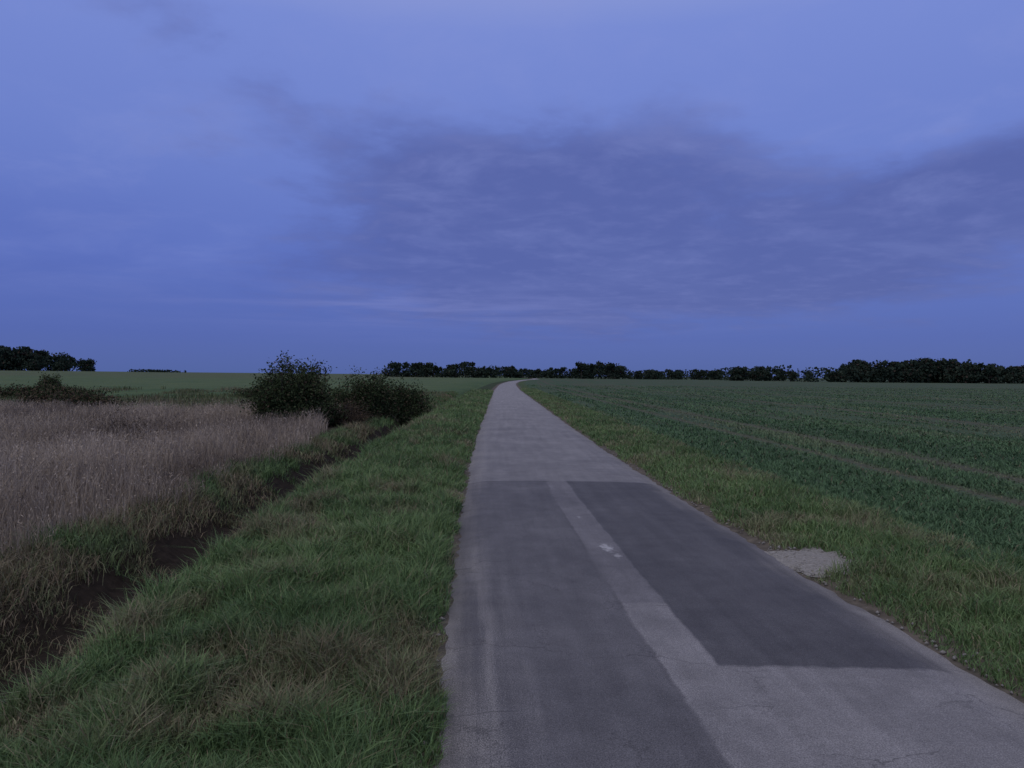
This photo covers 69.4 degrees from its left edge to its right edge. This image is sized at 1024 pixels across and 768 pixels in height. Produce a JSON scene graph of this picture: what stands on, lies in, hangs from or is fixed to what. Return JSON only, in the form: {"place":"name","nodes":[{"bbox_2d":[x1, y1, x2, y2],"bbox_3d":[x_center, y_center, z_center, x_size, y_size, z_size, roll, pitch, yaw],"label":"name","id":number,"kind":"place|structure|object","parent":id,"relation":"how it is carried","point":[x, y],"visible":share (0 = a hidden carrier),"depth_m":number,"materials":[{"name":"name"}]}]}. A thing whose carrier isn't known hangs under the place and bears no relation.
{"place":"outdoors","nodes":[
{"label":"outdoors","id":0,"kind":"place"},
{"bbox_2d":[0,391,466,709],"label":"ditch grass","id":1,"kind":"structure","parent":0,"point":[328,441],"depth_m":8.79,"materials":[{"name":"green plant"}]},
{"bbox_2d":[0,370,1023,767],"bbox_3d":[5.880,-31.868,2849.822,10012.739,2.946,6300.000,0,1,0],"label":"ground","id":2,"kind":"structure","parent":0,"point":[170,552],"depth_m":16.28,"materials":[{"name":"green plant"}]},
{"bbox_2d":[0,345,96,370],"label":"distant trees","id":3,"kind":"object","parent":2,"relation":"on","point":[27,358],"visible":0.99,"depth_m":418.86,"materials":[{"name":"green plant"}]},
{"bbox_2d":[35,372,62,387],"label":"hawthorn bush","id":4,"kind":"object","parent":2,"relation":"on","point":[50,380],"visible":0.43,"depth_m":71.85,"materials":[{"name":"green plant"}]},
{"bbox_2d":[0,380,111,397],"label":"bramble bush","id":5,"kind":"object","parent":2,"relation":"on","point":[53,388],"visible":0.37,"depth_m":53.58,"materials":[{"name":"green plant"}]},
{"bbox_2d":[3,387,149,407],"bbox_3d":[-23.848,0.760,39.964,8.109,1.206,2.840,0,1,0],"label":"bramble bush","id":6,"kind":"object","parent":2,"relation":"on","point":[74,398],"visible":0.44,"depth_m":39.68,"materials":[{"name":"green plant"}]},
{"bbox_2d":[73,417,159,448],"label":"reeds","id":7,"kind":"object","parent":2,"relation":"on","point":[129,434],"visible":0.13,"depth_m":17.50,"materials":[{"name":"brown plant"}]},
{"bbox_2d":[86,408,179,436],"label":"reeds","id":8,"kind":"object","parent":2,"relation":"on","point":[125,423],"visible":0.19,"depth_m":20.40,"materials":[{"name":"brown plant"}]},
{"bbox_2d":[127,369,186,372],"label":"distant trees","id":9,"kind":"object","parent":2,"relation":"on","point":[150,370],"visible":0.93,"depth_m":424.92,"materials":[{"name":"green plant"}]},
{"bbox_2d":[0,396,340,561],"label":"dry reeds","id":10,"kind":"object","parent":2,"relation":"on","point":[37,442],"visible":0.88,"depth_m":13.81,"materials":[{"name":"beige plant"}]},
{"bbox_2d":[0,385,457,434],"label":"rough grass","id":11,"kind":"structure","parent":2,"relation":"on","point":[186,396],"depth_m":53.12,"materials":[{"name":"green plant"}]},
{"bbox_2d":[0,389,493,767],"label":"verge grass","id":12,"kind":"structure","parent":2,"relation":"on","point":[250,591],"depth_m":4.08,"materials":[{"name":"green plant"}]},
{"bbox_2d":[238,391,261,406],"bbox_3d":[-11.833,0.915,37.958,5.015,1.187,2.601,0,1,-8],"label":"bramble bush","id":13,"kind":"object","parent":2,"relation":"on","point":[245,401],"visible":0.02,"depth_m":37.56,"materials":[{"name":"green plant"}]},
{"bbox_2d":[226,386,295,397],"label":"bramble bush","id":14,"kind":"object","parent":2,"relation":"on","point":[242,392],"depth_m":59.31,"materials":[{"name":"green plant"}]},
{"bbox_2d":[230,350,353,426],"bbox_3d":[-7.895,0.211,27.112,4.020,2.853,4.463,0,1,0],"label":"willow bush","id":15,"kind":"object","parent":2,"relation":"on","point":[308,392],"visible":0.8,"depth_m":26.17,"materials":[{"name":"green plant"}]},
{"bbox_2d":[321,394,379,426],"bbox_3d":[-6.433,0.929,27.596,3.004,1.427,2.518,0,1,-41],"label":"dead shrub","id":16,"kind":"object","parent":2,"relation":"on","point":[355,415],"visible":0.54,"depth_m":27.54,"materials":[{"name":"brown plant"}]},
{"bbox_2d":[327,365,404,420],"bbox_3d":[-6.295,0.362,31.593,3.448,2.444,3.370,0,1,0],"label":"willow bush","id":17,"kind":"object","parent":2,"relation":"on","point":[377,394],"visible":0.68,"depth_m":31.10,"materials":[{"name":"green plant"}]},
{"bbox_2d":[386,377,436,425],"bbox_3d":[-4.544,0.833,32.976,3.316,2.289,2.971,0,1,0],"label":"willow bush","id":18,"kind":"object","parent":2,"relation":"on","point":[413,402],"visible":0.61,"depth_m":32.62,"materials":[{"name":"green plant"}]},
{"bbox_2d":[382,361,729,379],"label":"distant trees","id":19,"kind":"object","parent":2,"relation":"on","point":[600,370],"visible":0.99,"depth_m":443.24,"materials":[{"name":"green plant"}]},
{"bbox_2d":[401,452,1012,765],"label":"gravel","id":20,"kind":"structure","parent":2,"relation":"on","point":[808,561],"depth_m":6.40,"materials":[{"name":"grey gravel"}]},
{"bbox_2d":[717,365,797,380],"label":"distant trees","id":21,"kind":"object","parent":2,"relation":"on","point":[755,373],"visible":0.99,"depth_m":333.06,"materials":[{"name":"green plant"}]},
{"bbox_2d":[784,358,1023,383],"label":"distant trees","id":22,"kind":"object","parent":2,"relation":"on","point":[930,370],"visible":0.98,"depth_m":282.98,"materials":[{"name":"green plant"}]},
{"bbox_2d":[0,0,1023,377],"label":"sky","id":23,"kind":"structure","parent":0,"point":[210,186],"materials":[{"name":"blue"}]},
{"bbox_2d":[434,378,1023,767],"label":"road","id":24,"kind":"structure","parent":0,"point":[610,611],"depth_m":4.28,"materials":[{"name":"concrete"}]},
{"bbox_2d":[520,387,1023,696],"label":"verge grass","id":25,"kind":"structure","parent":0,"point":[891,548],"depth_m":6.90,"materials":[{"name":"green plant"}]},
{"bbox_2d":[526,384,1023,577],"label":"crop field","id":26,"kind":"structure","parent":0,"point":[971,524],"depth_m":16.99,"materials":[{"name":"green plant"}]}
]}

